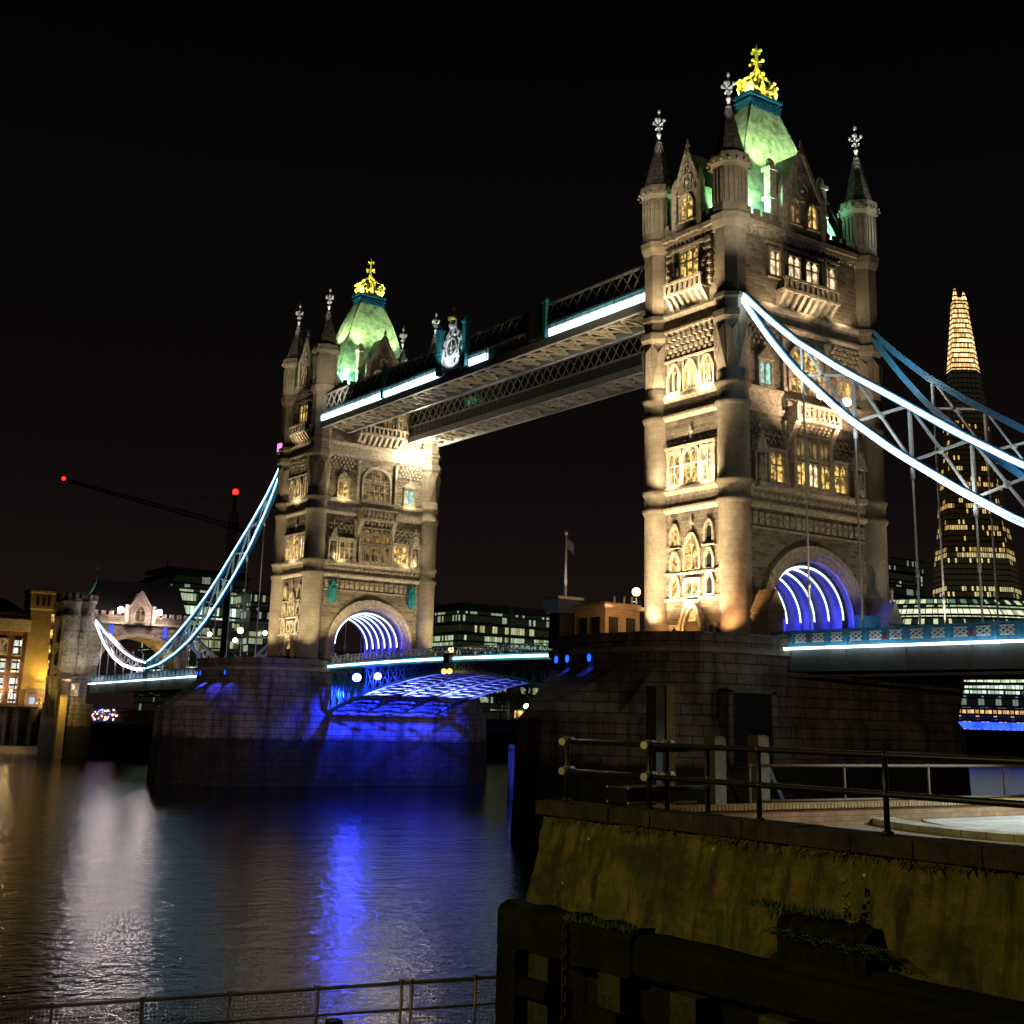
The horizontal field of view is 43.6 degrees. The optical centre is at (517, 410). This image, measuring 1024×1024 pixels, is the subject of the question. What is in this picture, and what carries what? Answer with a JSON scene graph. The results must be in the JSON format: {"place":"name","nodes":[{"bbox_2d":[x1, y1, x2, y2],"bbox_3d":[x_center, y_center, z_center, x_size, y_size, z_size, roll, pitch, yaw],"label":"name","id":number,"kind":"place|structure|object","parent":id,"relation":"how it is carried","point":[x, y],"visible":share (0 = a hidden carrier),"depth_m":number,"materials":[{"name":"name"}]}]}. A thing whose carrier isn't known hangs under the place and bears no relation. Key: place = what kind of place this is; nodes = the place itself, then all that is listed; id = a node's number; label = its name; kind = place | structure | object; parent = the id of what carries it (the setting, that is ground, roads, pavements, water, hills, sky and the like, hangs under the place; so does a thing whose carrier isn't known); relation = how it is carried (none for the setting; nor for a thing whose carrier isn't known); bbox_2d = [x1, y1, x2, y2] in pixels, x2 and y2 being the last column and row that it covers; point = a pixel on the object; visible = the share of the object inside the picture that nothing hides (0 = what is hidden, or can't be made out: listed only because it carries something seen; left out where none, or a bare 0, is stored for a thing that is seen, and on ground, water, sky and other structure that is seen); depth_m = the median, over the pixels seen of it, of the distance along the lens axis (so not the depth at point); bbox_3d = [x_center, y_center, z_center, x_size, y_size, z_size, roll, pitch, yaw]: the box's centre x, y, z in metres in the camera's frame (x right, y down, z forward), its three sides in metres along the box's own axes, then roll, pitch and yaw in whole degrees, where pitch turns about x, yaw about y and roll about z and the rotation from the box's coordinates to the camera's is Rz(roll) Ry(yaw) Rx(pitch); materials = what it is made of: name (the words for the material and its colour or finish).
{"place":"outdoors","nodes":[
{"label":"outdoors","id":0,"kind":"place"},
{"bbox_2d":[0,746,37,753],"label":"foreshore","id":1,"kind":"structure","parent":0,"point":[18,749],"depth_m":264.55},
{"bbox_2d":[35,709,41,745],"bbox_3d":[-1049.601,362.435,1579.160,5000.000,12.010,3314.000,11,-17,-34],"label":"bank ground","id":2,"kind":"structure","parent":0,"point":[38,726],"depth_m":273.50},
{"bbox_2d":[0,598,31,705],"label":"warehouse","id":3,"kind":"structure","parent":2,"relation":"on","point":[15,625],"depth_m":275.70,"materials":[{"name":"red brick"}]},
{"bbox_2d":[12,638,22,655],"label":"window","id":4,"kind":"structure","parent":3,"relation":"in","point":[17,642],"depth_m":276.32,"materials":[{"name":"glass"}]},
{"bbox_2d":[0,705,39,745],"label":"quay wall","id":5,"kind":"structure","parent":2,"relation":"on","point":[18,725],"depth_m":270.89,"materials":[{"name":"black stone"}]},
{"bbox_2d":[24,688,45,708],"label":"riverside pavilion","id":6,"kind":"structure","parent":2,"relation":"on","point":[34,696],"depth_m":275.15,"materials":[{"name":"orange metal"}]},
{"bbox_2d":[18,589,56,705],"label":"brick chimney tower","id":7,"kind":"structure","parent":2,"relation":"on","point":[39,604],"depth_m":279.05,"materials":[{"name":"yellow brick"}]},
{"bbox_2d":[62,477,259,656],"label":"tower crane","id":8,"kind":"object","parent":2,"relation":"on","point":[233,525],"visible":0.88,"depth_m":403.56,"materials":[{"name":"metal"}]},
{"bbox_2d":[118,560,250,710],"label":"glass office","id":9,"kind":"structure","parent":2,"relation":"on","point":[194,585],"depth_m":431.59,"materials":[{"name":"black glass"}]},
{"bbox_2d":[232,591,270,656],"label":"glass office","id":10,"kind":"structure","parent":2,"relation":"on","point":[250,620],"depth_m":429.44,"materials":[{"name":"black glass"}]},
{"bbox_2d":[432,602,550,719],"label":"riverside office","id":11,"kind":"structure","parent":2,"relation":"on","point":[463,624],"depth_m":462.40,"materials":[{"name":"black glass"}]},
{"bbox_2d":[483,686,515,719],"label":"riverside tree","id":12,"kind":"object","parent":2,"relation":"on","point":[501,698],"visible":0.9,"depth_m":412.32,"materials":[{"name":"green plant"}]},
{"bbox_2d":[503,684,533,708],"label":"riverside tree","id":13,"kind":"object","parent":2,"relation":"on","point":[520,698],"visible":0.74,"depth_m":417.60,"materials":[{"name":"green plant"}]},
{"bbox_2d":[888,556,925,597],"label":"dark tower block","id":14,"kind":"structure","parent":2,"relation":"on","point":[902,580],"depth_m":493.51,"materials":[{"name":"black glass"}]},
{"bbox_2d":[890,597,1023,732],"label":"round office","id":15,"kind":"structure","parent":2,"relation":"on","point":[993,708],"depth_m":432.11,"materials":[{"name":"black"}]},
{"bbox_2d":[46,601,55,679],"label":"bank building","id":16,"kind":"structure","parent":0,"point":[53,619],"depth_m":287.61,"materials":[{"name":"yellow brick"}]},
{"bbox_2d":[506,604,512,719],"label":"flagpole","id":17,"kind":"object","parent":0,"point":[507,707],"visible":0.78,"depth_m":428.36,"materials":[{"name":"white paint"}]},
{"bbox_2d":[0,754,1023,1023],"bbox_3d":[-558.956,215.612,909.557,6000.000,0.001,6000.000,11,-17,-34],"label":"river water","id":18,"kind":"structure","parent":0,"point":[120,878],"depth_m":67.78,"materials":[{"name":"black liquid"}]},
{"bbox_2d":[52,679,70,758],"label":"buttress post","id":19,"kind":"object","parent":18,"relation":"on","point":[60,719],"visible":1,"depth_m":243.41,"materials":[{"name":"yellow brick"}]},
{"bbox_2d":[37,561,188,757],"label":"gatehouse","id":20,"kind":"object","parent":18,"relation":"in","point":[76,652],"visible":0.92,"depth_m":252.34,"materials":[{"name":"stone"}]},
{"bbox_2d":[95,619,144,675],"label":"suspension chain","id":21,"kind":"object","parent":20,"relation":"attached to","point":[104,633],"visible":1,"depth_m":240.87,"materials":[{"name":"white metal"}]},
{"bbox_2d":[183,628,235,666],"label":"suspension chain","id":22,"kind":"object","parent":20,"relation":"attached to","point":[192,645],"visible":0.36,"depth_m":254.36,"materials":[{"name":"blue metal"}]},
{"bbox_2d":[146,657,486,786],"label":"bridge pier","id":23,"kind":"structure","parent":18,"relation":"in","point":[248,721],"depth_m":168.18,"materials":[{"name":"stone"}]},
{"bbox_2d":[88,667,196,693],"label":"side span","id":24,"kind":"object","parent":23,"relation":"on","point":[173,681],"visible":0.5,"depth_m":228.22,"materials":[{"name":"metal"}]},
{"bbox_2d":[266,255,441,663],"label":"bridge tower","id":25,"kind":"structure","parent":23,"relation":"on","point":[356,525],"depth_m":185.93,"materials":[{"name":"stone"}]},
{"bbox_2d":[145,470,277,673],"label":"suspension chain","id":26,"kind":"object","parent":25,"relation":"hanging from","point":[271,493],"visible":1,"depth_m":204.08,"materials":[{"name":"white"}]},
{"bbox_2d":[281,637,293,657],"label":"doorway","id":27,"kind":"structure","parent":25,"relation":"in","point":[287,651],"depth_m":180.46,"materials":[{"name":"stone"}]},
{"bbox_2d":[285,591,295,617],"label":"window","id":28,"kind":"structure","parent":25,"relation":"in","point":[291,605],"depth_m":181.65,"materials":[{"name":"stone"}]},
{"bbox_2d":[289,535,298,561],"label":"window","id":29,"kind":"structure","parent":25,"relation":"in","point":[294,542],"depth_m":183.75,"materials":[{"name":"glass"}]},
{"bbox_2d":[298,401,309,424],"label":"window","id":30,"kind":"structure","parent":25,"relation":"in","point":[304,408],"depth_m":188.20,"materials":[{"name":"glass"}]},
{"bbox_2d":[336,477,350,498],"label":"window","id":31,"kind":"structure","parent":25,"relation":"in","point":[343,484],"depth_m":183.57,"materials":[{"name":"glass"}]},
{"bbox_2d":[337,537,357,561],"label":"window","id":32,"kind":"structure","parent":25,"relation":"in","point":[345,548],"depth_m":182.10,"materials":[{"name":"glass"}]},
{"bbox_2d":[361,467,391,503],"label":"window","id":33,"kind":"structure","parent":25,"relation":"in","point":[376,486],"depth_m":186.96,"materials":[{"name":"glass"}]},
{"bbox_2d":[391,543,409,567],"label":"window","id":34,"kind":"structure","parent":25,"relation":"in","point":[400,550],"depth_m":187.15,"materials":[{"name":"glass"}]},
{"bbox_2d":[395,413,409,433],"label":"window","id":35,"kind":"structure","parent":25,"relation":"in","point":[404,419],"depth_m":191.54,"materials":[{"name":"glass"}]},
{"bbox_2d":[402,487,415,507],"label":"window","id":36,"kind":"structure","parent":25,"relation":"in","point":[408,493],"depth_m":189.72,"materials":[{"name":"glass"}]},
{"bbox_2d":[327,647,531,713],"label":"bascule leaf","id":37,"kind":"object","parent":23,"relation":"attached to","point":[427,681],"visible":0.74,"depth_m":164.50,"materials":[{"name":"metal"}]},
{"bbox_2d":[507,744,514,799],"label":"mooring pile","id":38,"kind":"object","parent":18,"relation":"in","point":[511,758],"visible":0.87,"depth_m":150.29,"materials":[{"name":"paint"}]},
{"bbox_2d":[88,709,1023,757],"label":"quay wall","id":39,"kind":"structure","parent":18,"relation":"in","point":[135,739],"depth_m":269.43,"materials":[{"name":"stone"}]},
{"bbox_2d":[91,707,134,723],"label":"riverside terrace","id":40,"kind":"structure","parent":39,"relation":"attached to","point":[112,714],"depth_m":264.37,"materials":[{"name":"grey metal"}]},
{"bbox_2d":[646,686,675,805],"bbox_3d":[3.721,12.772,33.243,0.680,11.020,0.400,11,-17,-34],"label":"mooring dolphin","id":41,"kind":"object","parent":18,"relation":"in","point":[660,713],"visible":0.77,"depth_m":34.14,"materials":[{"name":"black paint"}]},
{"bbox_2d":[704,736,743,804],"bbox_3d":[5.455,13.436,33.106,1.889,9.750,0.400,11,-17,-34],"label":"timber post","id":42,"kind":"object","parent":18,"relation":"in","point":[719,768],"visible":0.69,"depth_m":33.70,"materials":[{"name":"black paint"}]},
{"bbox_2d":[510,631,970,840],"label":"bridge pier","id":43,"kind":"structure","parent":18,"relation":"in","point":[737,689],"depth_m":103.29,"materials":[{"name":"stone"}]},
{"bbox_2d":[453,642,551,685],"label":"bascule leaf","id":44,"kind":"object","parent":43,"relation":"attached to","point":[540,663],"visible":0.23,"depth_m":139.80,"materials":[{"name":"metal"}]},
{"bbox_2d":[441,653,452,673],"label":"navigation light","id":45,"kind":"object","parent":44,"relation":"hanging from","point":[447,658],"visible":1,"depth_m":146.82,"materials":[{"name":"black paint"}]},
{"bbox_2d":[540,595,583,648],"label":"lookout cabin","id":46,"kind":"object","parent":43,"relation":"on","point":[561,616],"visible":0.88,"depth_m":116.75,"materials":[{"name":"black paint"}]},
{"bbox_2d":[564,531,573,595],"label":"flagpole","id":47,"kind":"object","parent":43,"relation":"on","point":[569,544],"visible":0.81,"depth_m":121.26,"materials":[{"name":"grey metal"}]},
{"bbox_2d":[571,596,643,634],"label":"control cabin","id":48,"kind":"object","parent":43,"relation":"on","point":[601,617],"visible":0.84,"depth_m":114.51,"materials":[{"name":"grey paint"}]},
{"bbox_2d":[718,688,777,765],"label":"landing doorway","id":49,"kind":"structure","parent":43,"relation":"in","point":[742,713],"depth_m":101.28,"materials":[{"name":"black paint"}]},
{"bbox_2d":[637,42,903,635],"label":"bridge tower","id":50,"kind":"structure","parent":43,"relation":"on","point":[746,207],"depth_m":120.60,"materials":[{"name":"stone"}]},
{"bbox_2d":[320,264,644,433],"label":"walkway","id":51,"kind":"structure","parent":50,"relation":"attached to","point":[459,362],"depth_m":150.28,"materials":[{"name":"grey paint"}]},
{"bbox_2d":[408,332,644,446],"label":"walkway","id":52,"kind":"structure","parent":50,"relation":"attached to","point":[607,371],"depth_m":168.11,"materials":[{"name":"grey paint"}]},
{"bbox_2d":[665,449,681,489],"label":"window","id":53,"kind":"structure","parent":50,"relation":"in","point":[673,461],"depth_m":120.10,"materials":[{"name":"glass"}]},
{"bbox_2d":[665,363,681,397],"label":"window","id":54,"kind":"structure","parent":50,"relation":"in","point":[669,392],"depth_m":122.09,"materials":[{"name":"stone"}]},
{"bbox_2d":[667,551,680,575],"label":"window","id":55,"kind":"structure","parent":50,"relation":"in","point":[675,560],"depth_m":117.96,"materials":[{"name":"stone"}]},
{"bbox_2d":[667,575,680,600],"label":"window","id":56,"kind":"structure","parent":50,"relation":"in","point":[675,583],"depth_m":117.43,"materials":[{"name":"glass"}]},
{"bbox_2d":[667,524,681,550],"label":"window","id":57,"kind":"structure","parent":50,"relation":"in","point":[675,533],"depth_m":118.52,"materials":[{"name":"glass"}]},
{"bbox_2d":[677,243,700,284],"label":"window","id":58,"kind":"structure","parent":50,"relation":"in","point":[689,258],"depth_m":123.00,"materials":[{"name":"glass"}]},
{"bbox_2d":[681,358,698,392],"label":"window","id":59,"kind":"structure","parent":50,"relation":"in","point":[690,361],"depth_m":120.30,"materials":[{"name":"stone"}]},
{"bbox_2d":[681,445,699,486],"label":"window","id":60,"kind":"structure","parent":50,"relation":"in","point":[690,460],"depth_m":118.35,"materials":[{"name":"glass"}]},
{"bbox_2d":[681,577,700,597],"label":"window","id":61,"kind":"structure","parent":50,"relation":"in","point":[691,586],"depth_m":115.55,"materials":[{"name":"stone"}]},
{"bbox_2d":[677,603,705,630],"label":"doorway","id":62,"kind":"structure","parent":50,"relation":"in","point":[691,618],"depth_m":115.04,"materials":[{"name":"stone"}]},
{"bbox_2d":[681,532,701,573],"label":"window","id":63,"kind":"structure","parent":50,"relation":"in","point":[692,550],"depth_m":116.32,"materials":[{"name":"glass"}]},
{"bbox_2d":[697,353,715,388],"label":"window","id":64,"kind":"structure","parent":50,"relation":"in","point":[707,382],"depth_m":118.47,"materials":[{"name":"stone"}]},
{"bbox_2d":[699,442,716,483],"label":"window","id":65,"kind":"structure","parent":50,"relation":"in","point":[707,455],"depth_m":116.47,"materials":[{"name":"glass"}]},
{"bbox_2d":[701,518,715,545],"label":"window","id":66,"kind":"structure","parent":50,"relation":"in","point":[709,527],"depth_m":114.96,"materials":[{"name":"stone"}]},
{"bbox_2d":[701,547,715,571],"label":"window","id":67,"kind":"structure","parent":50,"relation":"in","point":[709,558],"depth_m":114.37,"materials":[{"name":"stone"}]},
{"bbox_2d":[701,571,715,597],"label":"window","id":68,"kind":"structure","parent":50,"relation":"in","point":[709,583],"depth_m":113.87,"materials":[{"name":"stone"}]},
{"bbox_2d":[756,355,775,388],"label":"window","id":69,"kind":"structure","parent":50,"relation":"in","point":[765,377],"depth_m":118.26,"materials":[{"name":"glass"}]},
{"bbox_2d":[766,245,784,280],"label":"window","id":70,"kind":"structure","parent":50,"relation":"in","point":[772,252],"depth_m":121.69,"materials":[{"name":"glass"}]},
{"bbox_2d":[767,447,787,486],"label":"window","id":71,"kind":"structure","parent":50,"relation":"in","point":[776,474],"depth_m":116.86,"materials":[{"name":"glass"}]},
{"bbox_2d":[785,251,804,286],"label":"window","id":72,"kind":"structure","parent":50,"relation":"in","point":[793,262],"depth_m":123.36,"materials":[{"name":"glass"}]},
{"bbox_2d":[786,345,824,400],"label":"window","id":73,"kind":"structure","parent":50,"relation":"in","point":[793,382],"depth_m":121.39,"materials":[{"name":"glass"}]},
{"bbox_2d":[803,257,820,292],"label":"window","id":74,"kind":"structure","parent":50,"relation":"in","point":[811,268],"depth_m":124.76,"materials":[{"name":"glass"}]},
{"bbox_2d":[820,263,837,297],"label":"window","id":75,"kind":"structure","parent":50,"relation":"in","point":[831,270],"depth_m":126.29,"materials":[{"name":"glass"}]},
{"bbox_2d":[832,460,850,497],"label":"window","id":76,"kind":"structure","parent":50,"relation":"in","point":[841,483],"depth_m":121.84,"materials":[{"name":"glass"}]},
{"bbox_2d":[836,377,851,406],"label":"window","id":77,"kind":"structure","parent":50,"relation":"in","point":[844,390],"depth_m":124.45,"materials":[{"name":"glass"}]},
{"bbox_2d":[741,291,1023,629],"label":"suspension chain","id":78,"kind":"object","parent":50,"relation":"hanging from","point":[757,311],"visible":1,"depth_m":101.01,"materials":[{"name":"white metal"}]},
{"bbox_2d":[774,620,1023,685],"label":"side span","id":79,"kind":"object","parent":78,"relation":"hanging from","point":[993,650],"visible":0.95,"depth_m":97.01,"materials":[{"name":"metal"}]},
{"bbox_2d":[871,328,1023,623],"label":"suspension chain","id":80,"kind":"object","parent":50,"relation":"hanging from","point":[884,346],"visible":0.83,"depth_m":117.66,"materials":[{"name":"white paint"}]},
{"bbox_2d":[854,615,880,629],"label":"road gate","id":81,"kind":"structure","parent":43,"relation":"on","point":[870,621],"depth_m":116.68,"materials":[{"name":"blue metal"}]},
{"bbox_2d":[495,898,1023,1023],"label":"timber fender","id":82,"kind":"object","parent":18,"relation":"in","point":[643,976],"visible":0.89,"depth_m":20.43,"materials":[{"name":"brown wood"}]},
{"bbox_2d":[560,913,592,1023],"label":"mooring chain","id":83,"kind":"object","parent":82,"relation":"hanging from","point":[564,969],"visible":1,"depth_m":22.92,"materials":[{"name":"metal"}]},
{"bbox_2d":[561,911,646,932],"bbox_3d":[1.519,9.060,22.743,0.570,0.140,1.861,11,-17,-34],"label":"grass tuft","id":84,"kind":"object","parent":82,"relation":"on","point":[584,920],"visible":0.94,"depth_m":22.54,"materials":[{"name":"green plant"}]},
{"bbox_2d":[741,894,843,918],"bbox_3d":[4.212,7.545,19.523,0.557,0.139,1.857,11,-17,-34],"label":"grass tuft","id":85,"kind":"object","parent":82,"relation":"on","point":[782,905],"visible":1,"depth_m":19.51,"materials":[{"name":"green plant"}]},
{"bbox_2d":[762,927,836,946],"bbox_3d":[4.240,7.873,19.200,0.703,0.151,1.429,11,-17,-34],"label":"fern","id":86,"kind":"object","parent":82,"relation":"on","point":[789,931],"visible":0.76,"depth_m":19.18,"materials":[{"name":"green plant"}]},
{"bbox_2d":[841,877,855,926],"bbox_3d":[4.862,7.372,18.798,0.251,0.968,0.257,11,-17,-34],"label":"weed","id":87,"kind":"object","parent":82,"relation":"on","point":[850,919],"visible":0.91,"depth_m":18.85,"materials":[{"name":"green plant"}]},
{"bbox_2d":[803,938,898,960],"bbox_3d":[4.842,7.688,18.281,0.698,0.147,1.572,9,-16,-29],"label":"fern","id":88,"kind":"object","parent":82,"relation":"on","point":[874,950],"visible":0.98,"depth_m":18.14,"materials":[{"name":"green plant"}]},
{"bbox_2d":[747,735,783,803],"bbox_3d":[6.641,13.495,33.333,1.889,9.800,0.400,11,-17,-34],"label":"timber post","id":89,"kind":"object","parent":18,"relation":"in","point":[767,774],"visible":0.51,"depth_m":33.99,"materials":[{"name":"black paint"}]},
{"bbox_2d":[0,0,1023,709],"label":"sky","id":90,"kind":"structure","parent":0,"point":[177,177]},
{"bbox_2d":[526,799,1023,1001],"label":"retaining wall","id":91,"kind":"structure","parent":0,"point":[951,927],"depth_m":20.32,"materials":[{"name":"concrete"}]},
{"bbox_2d":[606,785,696,804],"bbox_3d":[2.695,7.693,25.687,1.800,0.325,0.685,11,-17,-34],"label":"bench","id":92,"kind":"object","parent":91,"relation":"on","point":[631,794],"visible":0.8,"depth_m":25.31,"materials":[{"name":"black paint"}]},
{"bbox_2d":[549,816,1023,877],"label":"moss fringe","id":93,"kind":"object","parent":91,"relation":"attached to","point":[813,850],"visible":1,"depth_m":20.18,"materials":[{"name":"green plant"}]},
{"bbox_2d":[558,736,1023,834],"bbox_3d":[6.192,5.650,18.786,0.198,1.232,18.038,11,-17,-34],"label":"railing","id":94,"kind":"object","parent":91,"relation":"on","point":[885,794],"visible":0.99,"depth_m":20.79,"materials":[{"name":"black metal"}]},
{"bbox_2d":[829,824,1023,845],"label":"promenade paving","id":95,"kind":"structure","parent":0,"point":[873,827],"depth_m":28.19,"materials":[{"name":"stone"}]},
{"bbox_2d":[642,797,1023,825],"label":"brick parapet","id":96,"kind":"structure","parent":95,"relation":"on","point":[843,813],"depth_m":30.34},
{"bbox_2d":[872,815,1023,842],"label":"round plaza","id":97,"kind":"structure","parent":95,"relation":"on","point":[1005,828],"depth_m":29.26,"materials":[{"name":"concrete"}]},
{"bbox_2d":[933,288,1022,732],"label":"skyscraper","id":98,"kind":"structure","parent":0,"point":[959,549],"depth_m":899.18,"materials":[{"name":"black glass"}]},
{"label":"jetty deck","id":99,"kind":"object","parent":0,"visible":0},
{"bbox_2d":[0,974,495,1023],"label":"jetty handrail","id":100,"kind":"object","parent":99,"relation":"on","point":[229,994],"visible":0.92,"depth_m":26.94,"materials":[{"name":"metal"}]},
{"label":"outer ledge","id":101,"kind":"object","parent":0,"visible":0},
{"bbox_2d":[747,763,1023,803],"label":"railing","id":102,"kind":"object","parent":101,"relation":"on","point":[843,766],"visible":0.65,"depth_m":32.02,"materials":[{"name":"grey metal"}]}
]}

